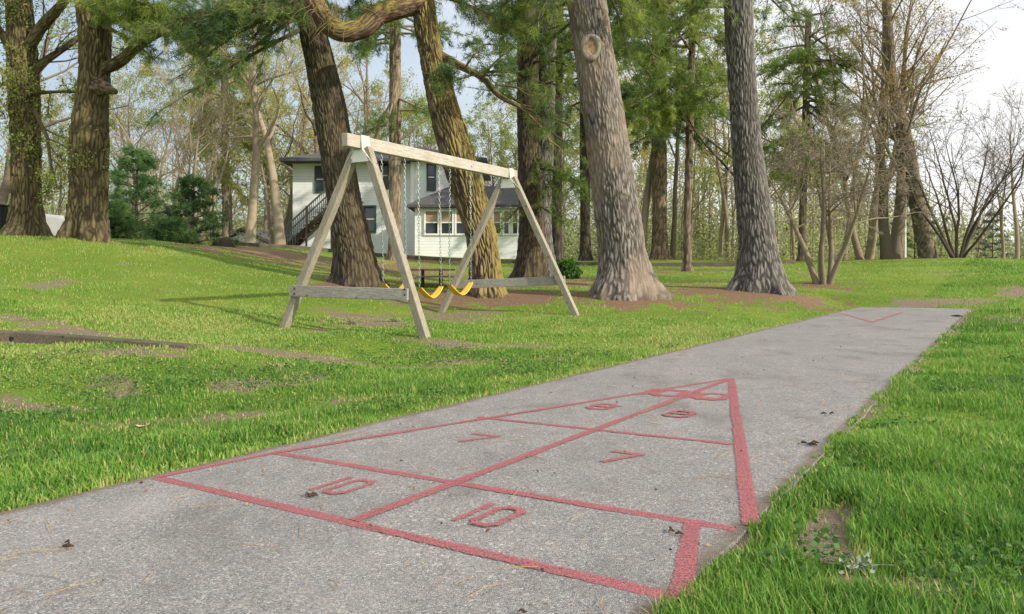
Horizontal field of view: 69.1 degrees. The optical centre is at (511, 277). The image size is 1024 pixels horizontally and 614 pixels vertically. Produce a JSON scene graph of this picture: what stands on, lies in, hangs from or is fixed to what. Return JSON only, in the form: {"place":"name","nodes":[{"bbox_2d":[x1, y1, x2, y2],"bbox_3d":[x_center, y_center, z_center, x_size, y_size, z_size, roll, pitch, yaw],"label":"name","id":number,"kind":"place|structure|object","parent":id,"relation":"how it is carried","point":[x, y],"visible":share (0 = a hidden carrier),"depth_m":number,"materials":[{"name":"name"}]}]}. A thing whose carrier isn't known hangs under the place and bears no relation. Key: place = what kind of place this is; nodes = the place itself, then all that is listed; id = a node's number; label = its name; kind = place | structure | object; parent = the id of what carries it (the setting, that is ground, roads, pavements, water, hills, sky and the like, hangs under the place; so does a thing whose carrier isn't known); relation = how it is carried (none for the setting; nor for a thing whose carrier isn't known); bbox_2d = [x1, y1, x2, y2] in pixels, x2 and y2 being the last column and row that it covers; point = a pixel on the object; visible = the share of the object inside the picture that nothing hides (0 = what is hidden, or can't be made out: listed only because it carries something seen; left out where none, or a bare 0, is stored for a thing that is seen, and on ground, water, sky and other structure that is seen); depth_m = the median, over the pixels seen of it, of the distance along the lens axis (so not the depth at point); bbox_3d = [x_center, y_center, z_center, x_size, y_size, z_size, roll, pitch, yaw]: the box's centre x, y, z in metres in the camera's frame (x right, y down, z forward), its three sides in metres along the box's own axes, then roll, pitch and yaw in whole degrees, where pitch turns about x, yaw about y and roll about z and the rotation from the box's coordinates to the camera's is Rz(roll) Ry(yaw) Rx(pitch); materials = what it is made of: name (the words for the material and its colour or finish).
{"place":"outdoors","nodes":[
{"label":"outdoors","id":0,"kind":"place"},
{"bbox_2d":[0,307,973,613],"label":"path","id":1,"kind":"structure","parent":0,"point":[128,537],"depth_m":2.54,"materials":[{"name":"concrete"}]},
{"bbox_2d":[151,378,759,600],"bbox_3d":[0.503,0.755,3.815,2.224,0.073,3.655,0,0,34],"label":"scoring triangle","id":2,"kind":"object","parent":1,"relation":"on","point":[695,523],"visible":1,"depth_m":2.58,"materials":[{"name":"red paint"}]},
{"bbox_2d":[0,338,923,613],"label":"fallen needles","id":3,"kind":"object","parent":1,"relation":"on","point":[430,470],"visible":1,"depth_m":2.55,"materials":[{"name":"brown plant"}]},
{"bbox_2d":[2,314,954,610],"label":"litter","id":4,"kind":"object","parent":1,"relation":"on","point":[500,458],"visible":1,"depth_m":2.71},
{"bbox_2d":[0,413,1023,613],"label":"grass","id":5,"kind":"structure","parent":0,"point":[935,486],"depth_m":2.38,"materials":[{"name":"green plant"}]},
{"bbox_2d":[0,297,1023,455],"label":"grass","id":6,"kind":"structure","parent":0,"point":[385,381],"depth_m":6.16,"materials":[{"name":"green plant"}]},
{"bbox_2d":[0,234,1023,613],"bbox_3d":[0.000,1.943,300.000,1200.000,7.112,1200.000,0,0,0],"label":"ground","id":7,"kind":"structure","parent":0,"point":[544,296],"depth_m":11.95,"materials":[{"name":"green plant"}]},
{"bbox_2d":[0,204,8,229],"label":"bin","id":8,"kind":"object","parent":7,"relation":"on","point":[3,211],"visible":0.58,"depth_m":18.95,"materials":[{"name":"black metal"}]},
{"bbox_2d":[0,67,68,176],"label":"woodland tree","id":9,"kind":"object","parent":7,"relation":"on","point":[7,153],"visible":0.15,"depth_m":55.54,"materials":[{"name":"green plant"}]},
{"bbox_2d":[0,67,71,189],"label":"woodland tree","id":10,"kind":"object","parent":7,"relation":"on","point":[55,115],"visible":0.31,"depth_m":50.88,"materials":[{"name":"green plant"}]},
{"bbox_2d":[45,214,64,235],"bbox_3d":[-18.439,-1.609,30.001,4.412,1.801,1.727,0,0,0],"label":"covered car","id":11,"kind":"object","parent":7,"relation":"on","point":[54,222],"visible":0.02,"depth_m":29.22,"materials":[{"name":"white fabric"}]},
{"bbox_2d":[0,94,114,214],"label":"woodland tree","id":12,"kind":"object","parent":7,"relation":"on","point":[60,195],"visible":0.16,"depth_m":49.99,"materials":[{"name":"green plant"}]},
{"bbox_2d":[0,0,145,204],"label":"broadleaf tree","id":13,"kind":"object","parent":7,"relation":"on","point":[5,189],"visible":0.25,"depth_m":25.03,"materials":[{"name":"grey plant"}]},
{"bbox_2d":[0,0,155,236],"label":"old tree","id":14,"kind":"object","parent":7,"relation":"on","point":[22,35],"visible":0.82,"depth_m":16.72,"materials":[{"name":"brown plant"}]},
{"bbox_2d":[0,330,203,348],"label":"timber edging","id":15,"kind":"object","parent":7,"relation":"on","point":[32,337],"visible":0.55,"depth_m":6.87,"materials":[{"name":"brown wood"}]},
{"bbox_2d":[46,75,160,193],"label":"woodland tree","id":16,"kind":"object","parent":7,"relation":"on","point":[64,94],"visible":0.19,"depth_m":60.12,"materials":[{"name":"green plant"}]},
{"bbox_2d":[108,197,150,239],"bbox_3d":[-12.409,-1.721,23.176,2.059,1.689,1.944,0,0,0],"label":"young pine","id":17,"kind":"object","parent":7,"relation":"on","point":[122,225],"visible":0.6,"depth_m":22.98,"materials":[{"name":"green plant"}]},
{"bbox_2d":[51,46,209,240],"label":"woodland tree","id":18,"kind":"object","parent":7,"relation":"on","point":[161,168],"visible":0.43,"depth_m":48.30,"materials":[{"name":"green plant"}]},
{"bbox_2d":[53,0,220,243],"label":"old tree","id":19,"kind":"object","parent":7,"relation":"on","point":[86,216],"visible":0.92,"depth_m":15.67,"materials":[{"name":"brown plant"}]},
{"bbox_2d":[109,142,173,239],"bbox_3d":[-12.472,-2.734,24.415,2.930,3.550,2.650,0,0,-26],"label":"young pine","id":20,"kind":"object","parent":7,"relation":"on","point":[146,162],"visible":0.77,"depth_m":24.32,"materials":[{"name":"green plant"}]},
{"bbox_2d":[109,32,193,202],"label":"woodland tree","id":21,"kind":"object","parent":7,"relation":"on","point":[136,79],"visible":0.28,"depth_m":49.75,"materials":[{"name":"green plant"}]},
{"bbox_2d":[41,8,273,243],"bbox_3d":[-14.599,-6.007,31.809,6.676,9.852,8.453,0,0,20],"label":"broadleaf tree","id":22,"kind":"object","parent":7,"relation":"on","point":[220,106],"visible":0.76,"depth_m":32.03,"materials":[{"name":"yellow plant"}]},
{"bbox_2d":[144,215,196,243],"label":"young pine","id":23,"kind":"object","parent":7,"relation":"on","point":[172,229],"visible":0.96,"depth_m":22.70,"materials":[{"name":"green plant"}]},
{"bbox_2d":[156,171,241,247],"bbox_3d":[-10.992,-2.280,25.515,2.667,2.770,2.566,0,0,36],"label":"young pine","id":24,"kind":"object","parent":7,"relation":"on","point":[185,192],"visible":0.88,"depth_m":25.30,"materials":[{"name":"green plant"}]},
{"bbox_2d":[146,8,280,217],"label":"woodland tree","id":25,"kind":"object","parent":7,"relation":"on","point":[183,119],"visible":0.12,"depth_m":43.83,"materials":[{"name":"green plant"}]},
{"bbox_2d":[163,21,272,242],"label":"woodland tree","id":26,"kind":"object","parent":7,"relation":"on","point":[219,98],"visible":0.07,"depth_m":49.13,"materials":[{"name":"green plant"}]},
{"bbox_2d":[211,237,235,246],"bbox_3d":[-10.092,-1.195,25.992,0.914,0.445,0.825,0,0,-37],"label":"tree stump","id":27,"kind":"object","parent":7,"relation":"on","point":[226,243],"visible":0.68,"depth_m":25.77,"materials":[{"name":"wood"}]},
{"bbox_2d":[185,36,267,237],"bbox_3d":[-15.086,-7.358,39.652,4.661,12.212,5.522,0,0,-25],"label":"broadleaf tree","id":28,"kind":"object","parent":7,"relation":"on","point":[226,186],"visible":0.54,"depth_m":39.52,"materials":[{"name":"plant"}]},
{"bbox_2d":[175,49,284,232],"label":"woodland tree","id":29,"kind":"object","parent":7,"relation":"on","point":[231,219],"visible":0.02,"depth_m":54.66,"materials":[{"name":"green plant"}]},
{"bbox_2d":[182,31,306,244],"bbox_3d":[-14.174,-7.574,40.923,6.058,12.770,6.547,0,0,0],"label":"broadleaf tree","id":30,"kind":"object","parent":7,"relation":"on","point":[279,232],"visible":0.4,"depth_m":38.67,"materials":[{"name":"beige plant"}]},
{"bbox_2d":[221,228,272,243],"bbox_3d":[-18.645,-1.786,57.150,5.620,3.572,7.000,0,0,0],"label":"car","id":31,"kind":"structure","parent":7,"relation":"on","point":[243,231],"depth_m":54.00,"materials":[{"name":"grey metal"}]},
{"bbox_2d":[121,0,389,287],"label":"pine tree","id":32,"kind":"object","parent":7,"relation":"on","point":[354,262],"visible":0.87,"depth_m":14.36,"materials":[{"name":"green plant"}]},
{"bbox_2d":[200,46,318,243],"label":"woodland tree","id":33,"kind":"object","parent":7,"relation":"on","point":[267,200],"visible":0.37,"depth_m":47.44,"materials":[{"name":"yellow plant"}]},
{"bbox_2d":[212,59,311,229],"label":"woodland tree","id":34,"kind":"object","parent":7,"relation":"on","point":[265,209],"visible":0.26,"depth_m":60.50,"materials":[{"name":"green plant"}]},
{"bbox_2d":[178,0,349,242],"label":"broadleaf tree","id":35,"kind":"object","parent":7,"relation":"on","point":[251,222],"visible":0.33,"depth_m":34.04,"materials":[{"name":"beige plant"}]},
{"bbox_2d":[161,19,386,243],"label":"woodland tree","id":36,"kind":"object","parent":7,"relation":"on","point":[290,218],"visible":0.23,"depth_m":51.38,"materials":[{"name":"brown plant"}]},
{"bbox_2d":[267,41,362,187],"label":"woodland tree","id":37,"kind":"object","parent":7,"relation":"on","point":[310,133],"visible":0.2,"depth_m":61.24,"materials":[{"name":"green plant"}]},
{"bbox_2d":[284,190,363,248],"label":"staircase","id":38,"kind":"structure","parent":7,"relation":"on","point":[311,228],"depth_m":39.68,"materials":[{"name":"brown wood"}]},
{"bbox_2d":[245,3,432,190],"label":"broadleaf tree","id":39,"kind":"object","parent":7,"relation":"on","point":[366,106],"visible":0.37,"depth_m":50.99,"materials":[{"name":"grey plant"}]},
{"bbox_2d":[340,76,410,139],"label":"woodland tree","id":40,"kind":"object","parent":7,"relation":"on","point":[380,94],"visible":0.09,"depth_m":60.35,"materials":[{"name":"green plant"}]},
{"bbox_2d":[349,79,435,147],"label":"woodland tree","id":41,"kind":"object","parent":7,"relation":"on","point":[422,99],"visible":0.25,"depth_m":59.90,"materials":[{"name":"green plant"}]},
{"bbox_2d":[357,65,434,147],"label":"woodland tree","id":42,"kind":"object","parent":7,"relation":"on","point":[387,73],"visible":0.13,"depth_m":60.22,"materials":[{"name":"green plant"}]},
{"bbox_2d":[279,147,518,258],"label":"house","id":43,"kind":"structure","parent":7,"relation":"on","point":[308,184],"depth_m":41.38,"materials":[{"name":"white"}]},
{"bbox_2d":[314,166,324,192],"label":"window","id":44,"kind":"structure","parent":43,"relation":"in","point":[319,186],"depth_m":41.97,"materials":[{"name":"grey glass"}]},
{"bbox_2d":[363,205,375,232],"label":"window","id":45,"kind":"structure","parent":43,"relation":"in","point":[370,210],"depth_m":41.97,"materials":[{"name":"grey glass"}]},
{"bbox_2d":[378,163,388,188],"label":"window","id":46,"kind":"structure","parent":43,"relation":"in","point":[385,167],"depth_m":41.97,"materials":[{"name":"grey glass"}]},
{"bbox_2d":[426,163,435,190],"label":"window","id":47,"kind":"structure","parent":43,"relation":"in","point":[430,168],"depth_m":41.37,"materials":[{"name":"grey glass"}]},
{"bbox_2d":[424,210,438,234],"bbox_3d":[-4.150,-2.826,38.470,0.795,1.325,0.120,0,0,0],"label":"window","id":48,"kind":"structure","parent":43,"relation":"in","point":[431,217],"depth_m":38.47,"materials":[{"name":"white glass"}]},
{"bbox_2d":[440,210,453,234],"bbox_3d":[-3.364,-2.826,38.470,0.724,1.325,0.120,0,0,0],"label":"window","id":49,"kind":"structure","parent":43,"relation":"in","point":[444,217],"depth_m":38.47,"materials":[{"name":"white glass"}]},
{"bbox_2d":[455,210,464,234],"bbox_3d":[-2.561,-2.826,38.470,0.795,1.325,0.120,0,0,0],"label":"window","id":50,"kind":"structure","parent":43,"relation":"in","point":[459,230],"depth_m":38.47,"materials":[{"name":"clear glass"}]},
{"bbox_2d":[492,210,501,234],"bbox_3d":[-0.773,-2.826,38.470,0.486,1.325,0.120,0,0,0],"label":"window","id":51,"kind":"structure","parent":43,"relation":"in","point":[496,214],"depth_m":38.47,"materials":[{"name":"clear glass"}]},
{"bbox_2d":[511,210,518,234],"bbox_3d":[0.155,-2.826,38.470,0.397,1.325,0.120,0,0,0],"label":"window","id":52,"kind":"structure","parent":43,"relation":"in","point":[514,229],"depth_m":38.41,"materials":[{"name":"clear glass"}]},
{"bbox_2d":[372,86,435,148],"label":"woodland tree","id":53,"kind":"object","parent":7,"relation":"on","point":[426,138],"visible":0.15,"depth_m":57.52,"materials":[{"name":"green plant"}]},
{"bbox_2d":[325,0,484,260],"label":"pine tree","id":54,"kind":"object","parent":7,"relation":"on","point":[393,33],"visible":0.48,"depth_m":29.77,"materials":[{"name":"beige plant"}]},
{"bbox_2d":[279,133,579,337],"bbox_3d":[-0.961,-0.496,10.377,2.416,2.497,4.074,0,0,30],"label":"swing set","id":55,"kind":"object","parent":7,"relation":"on","point":[364,149],"visible":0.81,"depth_m":9.02,"materials":[{"name":"beige wood"}]},
{"bbox_2d":[380,153,406,287],"bbox_3d":[-1.477,-0.658,9.365,0.120,1.769,0.502,0,0,29],"label":"swing","id":56,"kind":"object","parent":55,"relation":"hanging from","point":[385,285],"visible":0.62,"depth_m":9.20,"materials":[{"name":"silver metal"}]},
{"bbox_2d":[417,163,442,298],"bbox_3d":[-1.101,-0.633,10.030,0.120,1.848,0.518,0,0,31],"label":"swing","id":57,"kind":"object","parent":55,"relation":"hanging from","point":[434,294],"visible":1,"depth_m":9.97,"materials":[{"name":"yellow plastic"}]},
{"bbox_2d":[447,167,472,295],"bbox_3d":[-0.743,-0.652,10.712,0.120,1.840,0.575,0,0,31],"label":"swing","id":58,"kind":"object","parent":55,"relation":"hanging from","point":[464,291],"visible":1,"depth_m":10.61,"materials":[{"name":"yellow plastic"}]},
{"bbox_2d":[410,269,454,286],"bbox_3d":[-1.702,0.025,15.792,0.976,0.400,0.870,0,0,-7],"label":"picnic table","id":59,"kind":"object","parent":7,"relation":"on","point":[422,276],"visible":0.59,"depth_m":15.54,"materials":[{"name":"brown wood"}]},
{"bbox_2d":[290,0,582,298],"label":"pine tree","id":60,"kind":"object","parent":7,"relation":"on","point":[449,128],"visible":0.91,"depth_m":13.68,"materials":[{"name":"brown plant"}]},
{"bbox_2d":[414,109,499,185],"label":"woodland tree","id":61,"kind":"object","parent":7,"relation":"on","point":[471,139],"visible":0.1,"depth_m":57.66,"materials":[{"name":"green plant"}]},
{"bbox_2d":[53,168,879,260],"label":"undergrowth","id":62,"kind":"object","parent":7,"relation":"on","point":[731,257],"visible":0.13,"depth_m":46.01,"materials":[{"name":"green plant"}]},
{"bbox_2d":[465,96,517,185],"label":"woodland tree","id":63,"kind":"object","parent":7,"relation":"on","point":[483,126],"visible":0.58,"depth_m":57.05,"materials":[{"name":"green plant"}]},
{"bbox_2d":[482,95,517,177],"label":"woodland tree","id":64,"kind":"object","parent":7,"relation":"on","point":[502,131],"visible":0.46,"depth_m":56.86,"materials":[{"name":"green plant"}]},
{"bbox_2d":[0,50,1023,260],"bbox_3d":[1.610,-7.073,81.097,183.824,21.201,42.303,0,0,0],"label":"woods","id":65,"kind":"object","parent":7,"relation":"on","point":[733,221],"visible":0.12,"depth_m":67.78,"materials":[{"name":"green plant"}]},
{"bbox_2d":[0,337,1023,613],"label":"clover leaves","id":66,"kind":"object","parent":7,"relation":"on","point":[932,571],"visible":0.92,"depth_m":4.76,"materials":[{"name":"green plant"}]},
{"bbox_2d":[238,242,794,266],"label":"timber kerb","id":67,"kind":"structure","parent":7,"relation":"on","point":[696,264],"depth_m":30.53,"materials":[{"name":"brown wood"}]},
{"bbox_2d":[455,0,645,266],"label":"pine tree","id":68,"kind":"object","parent":7,"relation":"on","point":[557,239],"visible":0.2,"depth_m":30.82,"materials":[{"name":"plant"}]},
{"bbox_2d":[453,0,668,277],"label":"pine tree","id":69,"kind":"object","parent":7,"relation":"on","point":[537,169],"visible":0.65,"depth_m":21.60,"materials":[{"name":"green plant"}]},
{"bbox_2d":[556,258,582,278],"bbox_3d":[1.603,-0.221,22.495,1.091,0.738,1.066,0,0,0],"label":"green shrub","id":70,"kind":"object","parent":7,"relation":"on","point":[566,267],"visible":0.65,"depth_m":22.26,"materials":[{"name":"green plant"}]},
{"bbox_2d":[551,75,591,224],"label":"woodland tree","id":71,"kind":"object","parent":7,"relation":"on","point":[564,155],"visible":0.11,"depth_m":53.65,"materials":[{"name":"green plant"}]},
{"bbox_2d":[503,0,644,260],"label":"pine tree","id":72,"kind":"object","parent":7,"relation":"on","point":[585,251],"visible":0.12,"depth_m":36.78,"materials":[{"name":"plant"}]},
{"bbox_2d":[125,207,1022,258],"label":"distant woods","id":73,"kind":"object","parent":7,"relation":"on","point":[1009,232],"depth_m":106.50,"materials":[{"name":"green plant"}]},
{"bbox_2d":[561,111,590,257],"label":"woodland tree","id":74,"kind":"object","parent":7,"relation":"on","point":[567,192],"visible":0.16,"depth_m":53.46,"materials":[{"name":"green plant"}]},
{"bbox_2d":[563,63,642,140],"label":"woodland tree","id":75,"kind":"object","parent":7,"relation":"on","point":[578,106],"visible":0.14,"depth_m":41.87,"materials":[{"name":"green plant"}]},
{"bbox_2d":[477,0,740,300],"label":"pine tree","id":76,"kind":"object","parent":7,"relation":"on","point":[625,271],"visible":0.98,"depth_m":13.19,"materials":[{"name":"grey plant"}]},
{"bbox_2d":[562,40,688,197],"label":"woodland tree","id":77,"kind":"object","parent":7,"relation":"on","point":[641,157],"visible":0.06,"depth_m":50.25,"materials":[{"name":"green plant"}]},
{"bbox_2d":[596,62,701,258],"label":"woodland tree","id":78,"kind":"object","parent":7,"relation":"on","point":[644,167],"visible":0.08,"depth_m":48.76,"materials":[{"name":"green plant"}]},
{"bbox_2d":[610,23,724,251],"bbox_3d":[8.161,-9.438,37.517,7.281,17.722,7.100,0,0,24],"label":"broadleaf tree","id":79,"kind":"object","parent":7,"relation":"on","point":[646,202],"visible":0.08,"depth_m":36.27,"materials":[{"name":"brown plant"}]},
{"bbox_2d":[611,0,726,259],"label":"pine tree","id":80,"kind":"object","parent":7,"relation":"on","point":[659,247],"visible":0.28,"depth_m":35.66,"materials":[{"name":"green plant"}]},
{"bbox_2d":[629,69,731,249],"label":"woodland tree","id":81,"kind":"object","parent":7,"relation":"on","point":[710,171],"visible":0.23,"depth_m":53.74,"materials":[{"name":"green plant"}]},
{"bbox_2d":[610,0,773,271],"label":"pine tree","id":82,"kind":"object","parent":7,"relation":"on","point":[687,96],"visible":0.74,"depth_m":25.73,"materials":[{"name":"green plant"}]},
{"bbox_2d":[614,0,773,259],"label":"broadleaf tree","id":83,"kind":"object","parent":7,"relation":"on","point":[674,224],"visible":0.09,"depth_m":36.22,"materials":[{"name":"grey plant"}]},
{"bbox_2d":[671,28,779,259],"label":"woodland tree","id":84,"kind":"object","parent":7,"relation":"on","point":[722,220],"visible":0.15,"depth_m":55.68,"materials":[{"name":"green plant"}]},
{"bbox_2d":[658,0,819,267],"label":"broadleaf tree","id":85,"kind":"object","parent":7,"relation":"on","point":[760,50],"visible":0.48,"depth_m":26.58,"materials":[{"name":"green plant"}]},
{"bbox_2d":[667,10,810,260],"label":"woodland tree","id":86,"kind":"object","parent":7,"relation":"on","point":[725,204],"visible":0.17,"depth_m":52.58,"materials":[{"name":"green plant"}]},
{"bbox_2d":[669,0,820,295],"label":"pine tree","id":87,"kind":"object","parent":7,"relation":"on","point":[759,268],"visible":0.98,"depth_m":15.24,"materials":[{"name":"grey plant"}]},
{"bbox_2d":[716,63,826,203],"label":"woodland tree","id":88,"kind":"object","parent":7,"relation":"on","point":[762,115],"visible":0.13,"depth_m":41.48,"materials":[{"name":"green plant"}]},
{"bbox_2d":[758,80,839,259],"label":"woodland tree","id":89,"kind":"object","parent":7,"relation":"on","point":[792,230],"visible":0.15,"depth_m":47.15,"materials":[{"name":"green plant"}]},
{"bbox_2d":[756,3,867,260],"bbox_3d":[13.420,-6.387,33.858,6.877,11.925,5.041,0,0,-25],"label":"pine tree","id":90,"kind":"object","parent":7,"relation":"on","point":[798,55],"visible":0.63,"depth_m":33.19,"materials":[{"name":"green plant"}]},
{"bbox_2d":[681,0,984,259],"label":"broadleaf tree","id":91,"kind":"object","parent":7,"relation":"on","point":[870,251],"visible":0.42,"depth_m":33.28,"materials":[{"name":"beige plant"}]},
{"bbox_2d":[718,82,948,284],"bbox_3d":[7.822,-2.274,18.640,4.882,5.441,5.527,0,0,-16],"label":"bare shrub","id":92,"kind":"object","parent":7,"relation":"on","point":[820,277],"visible":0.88,"depth_m":18.35,"materials":[{"name":"brown plant"}]},
{"bbox_2d":[714,0,967,259],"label":"woodland tree","id":93,"kind":"object","parent":7,"relation":"on","point":[857,162],"visible":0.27,"depth_m":42.83,"materials":[{"name":"brown plant"}]},
{"bbox_2d":[819,550,903,574],"bbox_3d":[0.878,0.714,1.868,0.186,0.050,0.118,0,0,-14],"label":"dried weed","id":94,"kind":"object","parent":7,"relation":"on","point":[861,563],"visible":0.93,"depth_m":1.86,"materials":[{"name":"beige plant"}]},
{"bbox_2d":[838,67,926,258],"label":"woodland tree","id":95,"kind":"object","parent":7,"relation":"on","point":[885,156],"visible":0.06,"depth_m":46.32,"materials":[{"name":"brown plant"}]},
{"bbox_2d":[782,0,1023,257],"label":"broadleaf tree","id":96,"kind":"object","parent":7,"relation":"on","point":[924,239],"visible":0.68,"depth_m":30.78,"materials":[{"name":"brown plant"}]},
{"bbox_2d":[825,0,984,258],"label":"broadleaf tree","id":97,"kind":"object","parent":7,"relation":"on","point":[892,246],"visible":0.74,"depth_m":30.95,"materials":[{"name":"brown plant"}]},
{"bbox_2d":[876,183,953,258],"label":"spruce tree","id":98,"kind":"object","parent":7,"relation":"on","point":[911,245],"visible":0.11,"depth_m":45.78,"materials":[{"name":"green plant"}]},
{"bbox_2d":[840,76,1023,257],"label":"bare shrub","id":99,"kind":"object","parent":7,"relation":"on","point":[968,235],"visible":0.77,"depth_m":29.60,"materials":[{"name":"brown plant"}]},
{"bbox_2d":[936,83,1023,258],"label":"broadleaf tree","id":100,"kind":"object","parent":7,"relation":"on","point":[1017,239],"visible":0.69,"depth_m":44.59,"materials":[{"name":"brown plant"}]},
{"bbox_2d":[954,112,1023,258],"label":"broadleaf tree","id":101,"kind":"object","parent":7,"relation":"on","point":[1000,216],"visible":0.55,"depth_m":46.69,"materials":[{"name":"brown plant"}]},
{"bbox_2d":[972,211,1023,258],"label":"spruce tree","id":102,"kind":"object","parent":7,"relation":"on","point":[991,235],"visible":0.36,"depth_m":57.97,"materials":[{"name":"green plant"}]},
{"bbox_2d":[0,0,1023,257],"label":"sky","id":103,"kind":"structure","parent":0,"point":[1004,55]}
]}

